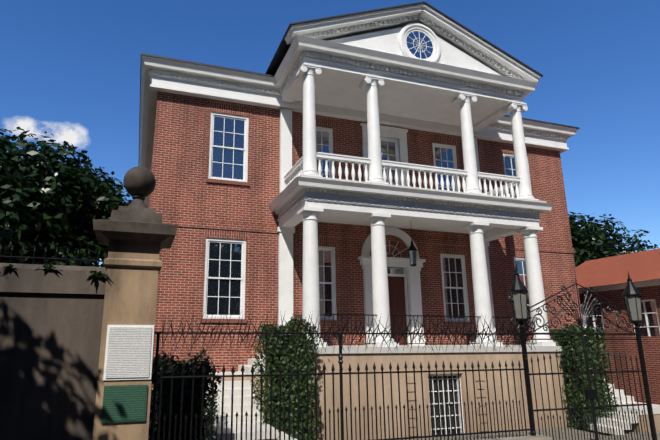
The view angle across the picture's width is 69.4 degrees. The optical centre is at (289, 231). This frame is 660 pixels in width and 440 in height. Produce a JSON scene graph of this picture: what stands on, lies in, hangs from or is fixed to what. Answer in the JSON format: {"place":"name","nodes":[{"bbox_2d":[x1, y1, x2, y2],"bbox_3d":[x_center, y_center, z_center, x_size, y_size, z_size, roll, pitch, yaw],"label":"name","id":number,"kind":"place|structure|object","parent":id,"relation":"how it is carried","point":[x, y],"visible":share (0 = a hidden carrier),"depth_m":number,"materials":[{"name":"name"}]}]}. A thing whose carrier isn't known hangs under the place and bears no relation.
{"place":"outdoors","nodes":[
{"label":"outdoors","id":0,"kind":"place"},
{"bbox_2d":[7,118,86,145],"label":"cloud","id":1,"kind":"structure","parent":0,"point":[76,136],"depth_m":607.42,"materials":[{"name":"white"}]},
{"bbox_2d":[0,263,106,439],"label":"garden wall","id":2,"kind":"structure","parent":0,"point":[50,329],"depth_m":6.22,"materials":[{"name":"paint"}]},
{"bbox_2d":[0,245,103,266],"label":"fence spikes","id":3,"kind":"object","parent":2,"relation":"on","point":[55,258],"depth_m":6.66,"materials":[{"name":"black metal"}]},
{"bbox_2d":[0,261,107,277],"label":"plants","id":4,"kind":"object","parent":2,"relation":"attached to","point":[93,273],"visible":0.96,"depth_m":6.40,"materials":[{"name":"green plant"}]},
{"bbox_2d":[0,0,659,264],"label":"sky","id":5,"kind":"structure","parent":0,"point":[70,63],"materials":[{"name":"blue"}]},
{"bbox_2d":[403,427,659,439],"bbox_3d":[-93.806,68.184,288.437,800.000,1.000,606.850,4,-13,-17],"label":"yard ground","id":6,"kind":"structure","parent":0,"point":[567,435],"depth_m":12.63,"materials":[{"name":"grey concrete"}]},
{"bbox_2d":[0,127,132,266],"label":"magnolia tree","id":7,"kind":"object","parent":6,"relation":"on","point":[85,194],"depth_m":13.55,"materials":[{"name":"green plant"}]},
{"bbox_2d":[0,169,65,249],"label":"magnolia tree foliage","id":8,"kind":"object","parent":7,"relation":"attached to","point":[19,181],"visible":0.06,"depth_m":13.49,"materials":[{"name":"plant"}]},
{"bbox_2d":[148,344,221,439],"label":"shrub","id":9,"kind":"object","parent":6,"relation":"on","point":[178,367],"depth_m":8.19,"materials":[{"name":"green plant"}]},
{"bbox_2d":[250,311,324,439],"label":"topiary hedge","id":10,"kind":"object","parent":6,"relation":"on","point":[266,390],"depth_m":11.11,"materials":[{"name":"green plant"}]},
{"bbox_2d":[139,4,577,434],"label":"white trim","id":11,"kind":"structure","parent":6,"relation":"on","point":[347,55],"depth_m":15.36,"materials":[{"name":"white paint"}]},
{"bbox_2d":[138,1,579,165],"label":"house roof","id":12,"kind":"structure","parent":11,"relation":"on","point":[278,57],"depth_m":15.32,"materials":[{"name":"grey"}]},
{"bbox_2d":[408,232,416,266],"bbox_3d":[3.938,0.337,15.226,0.300,1.550,0.300,4,-13,-17],"label":"hanging lantern","id":13,"kind":"object","parent":11,"relation":"hanging from","point":[412,247],"visible":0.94,"depth_m":15.09,"materials":[{"name":"black metal"}]},
{"bbox_2d":[207,31,659,335],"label":"window panes","id":14,"kind":"structure","parent":11,"relation":"in","point":[236,172],"depth_m":15.52,"materials":[{"name":"glass"}]},
{"bbox_2d":[147,91,581,421],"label":"brick house walls","id":15,"kind":"structure","parent":6,"relation":"on","point":[188,199],"depth_m":15.38,"materials":[{"name":"red brick"}]},
{"bbox_2d":[203,100,541,257],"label":"window lintels","id":16,"kind":"structure","parent":15,"relation":"attached to","point":[221,107],"depth_m":15.81,"materials":[{"name":"red brick"}]},
{"bbox_2d":[200,178,550,325],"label":"window sills","id":17,"kind":"structure","parent":15,"relation":"attached to","point":[248,184],"depth_m":15.01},
{"bbox_2d":[388,276,407,344],"bbox_3d":[3.429,2.641,16.011,1.120,2.300,0.065,4,-13,-17],"label":"entrance door","id":18,"kind":"structure","parent":15,"relation":"attached to","point":[396,287],"depth_m":16.11,"materials":[{"name":"brown wood"}]},
{"bbox_2d":[204,353,659,439],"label":"stairs","id":19,"kind":"structure","parent":6,"relation":"on","point":[247,396],"depth_m":11.88,"materials":[{"name":"white stone"}]},
{"bbox_2d":[299,175,561,353],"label":"porch floor","id":20,"kind":"structure","parent":19,"relation":"on","point":[407,349],"depth_m":13.25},
{"bbox_2d":[278,23,552,341],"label":"portico","id":21,"kind":"structure","parent":20,"relation":"on","point":[380,289],"depth_m":14.21,"materials":[{"name":"white paint"}]},
{"bbox_2d":[295,314,536,343],"bbox_3d":[3.977,2.933,14.176,7.812,0.785,1.586,4,-13,-17],"label":"porch railing","id":22,"kind":"object","parent":20,"relation":"on","point":[368,315],"visible":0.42,"depth_m":13.29,"materials":[{"name":"black metal"}]},
{"bbox_2d":[212,351,659,439],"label":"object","id":23,"kind":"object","parent":6,"relation":"on","point":[353,360],"visible":0.33,"depth_m":12.75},
{"bbox_2d":[428,376,459,434],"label":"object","id":24,"kind":"object","parent":23,"relation":"attached to","point":[441,395],"depth_m":13.01,"materials":[{"name":"black"}]},
{"bbox_2d":[549,321,618,430],"bbox_3d":[8.715,4.203,14.181,1.640,3.144,1.516,4,-13,-17],"label":"topiary hedge","id":25,"kind":"object","parent":6,"relation":"on","point":[600,346],"depth_m":13.88,"materials":[{"name":"green plant"}]},
{"bbox_2d":[579,279,659,404],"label":"brick building","id":26,"kind":"structure","parent":6,"relation":"on","point":[651,347],"depth_m":17.74,"materials":[{"name":"red brick"}]},
{"bbox_2d":[575,248,659,287],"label":"roof","id":27,"kind":"structure","parent":26,"relation":"on","point":[642,266],"depth_m":20.18,"materials":[{"name":"tile"}]},
{"bbox_2d":[578,279,659,336],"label":"window frames","id":28,"kind":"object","parent":26,"relation":"attached to","point":[624,285],"depth_m":18.44,"materials":[{"name":"white wood"}]},
{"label":"oak tree trunk","id":29,"kind":"object","parent":6,"relation":"on","visible":0},
{"bbox_2d":[574,253,590,267],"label":"tree leaves","id":30,"kind":"object","parent":29,"relation":"attached to","point":[578,263],"depth_m":37.67,"materials":[{"name":"green plant"}]},
{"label":"oak tree trunk","id":31,"kind":"object","parent":6,"relation":"on","visible":0},
{"bbox_2d":[568,212,658,262],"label":"tree","id":32,"kind":"object","parent":31,"relation":"attached to","point":[585,234],"visible":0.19,"depth_m":43.59,"materials":[{"name":"green plant"}]},
{"bbox_3d":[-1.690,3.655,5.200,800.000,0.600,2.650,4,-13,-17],"label":"sidewalk","id":33,"kind":"structure","parent":0,"visible":0},
{"bbox_2d":[92,239,161,439],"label":"gate pillar","id":34,"kind":"structure","parent":33,"relation":"on","point":[133,272],"depth_m":6.57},
{"bbox_2d":[101,385,147,422],"bbox_3d":[-2.174,2.270,6.282,0.550,0.460,0.046,4,-13,-17],"label":"green plaque","id":35,"kind":"object","parent":34,"relation":"attached to","point":[124,403],"visible":0.96,"depth_m":6.26,"materials":[{"name":"green metal"}]},
{"bbox_2d":[103,325,153,379],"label":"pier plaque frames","id":36,"kind":"structure","parent":34,"relation":"attached to","point":[106,353],"depth_m":6.41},
{"bbox_2d":[106,327,151,377],"bbox_3d":[-2.165,1.627,6.431,0.550,0.660,0.045,4,-13,-17],"label":"plaque","id":37,"kind":"object","parent":34,"relation":"attached to","point":[129,352],"visible":1,"depth_m":6.41,"materials":[{"name":"white stone"}]},
{"bbox_2d":[93,206,177,249],"bbox_3d":[-2.302,-0.056,7.151,1.130,0.520,1.130,4,-13,-17],"label":"pillar cap","id":38,"kind":"object","parent":34,"relation":"on","point":[133,223],"visible":0.9,"depth_m":6.74,"materials":[{"name":"grey stone"}]},
{"bbox_2d":[123,166,155,207],"bbox_3d":[-2.302,-0.656,7.286,0.480,0.710,0.480,4,-13,-17],"label":"ball finial","id":39,"kind":"object","parent":38,"relation":"on","point":[139,182],"visible":0.96,"depth_m":7.14,"materials":[{"name":"grey stone"}]},
{"bbox_2d":[436,433,551,439],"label":"low fence base wall","id":40,"kind":"structure","parent":33,"relation":"on","point":[536,437],"depth_m":8.16,"materials":[{"name":"stone"}]},
{"bbox_2d":[150,333,535,439],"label":"iron fence","id":41,"kind":"object","parent":40,"relation":"on","point":[156,364],"visible":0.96,"depth_m":7.43,"materials":[{"name":"black metal"}]},
{"bbox_2d":[155,307,543,359],"bbox_3d":[1.343,1.674,7.824,6.885,0.885,0.839,4,-13,-17],"label":"chevaux de frise","id":42,"kind":"object","parent":41,"relation":"attached to","point":[482,333],"visible":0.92,"depth_m":7.71,"materials":[{"name":"black metal"}]},
{"bbox_2d":[509,278,656,439],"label":"wrought iron gate","id":43,"kind":"structure","parent":33,"relation":"on","point":[590,393],"depth_m":9.01,"materials":[{"name":"black metal"}]},
{"bbox_2d":[508,265,643,329],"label":"gate lanterns","id":44,"kind":"object","parent":43,"relation":"attached to","point":[517,284],"visible":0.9,"depth_m":8.98,"materials":[{"name":"black metal"}]},
{"bbox_2d":[409,250,641,319],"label":"lantern glass panes","id":45,"kind":"object","parent":44,"relation":"attached to","point":[631,301],"visible":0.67,"depth_m":9.57,"materials":[{"name":"grey"}]}
]}

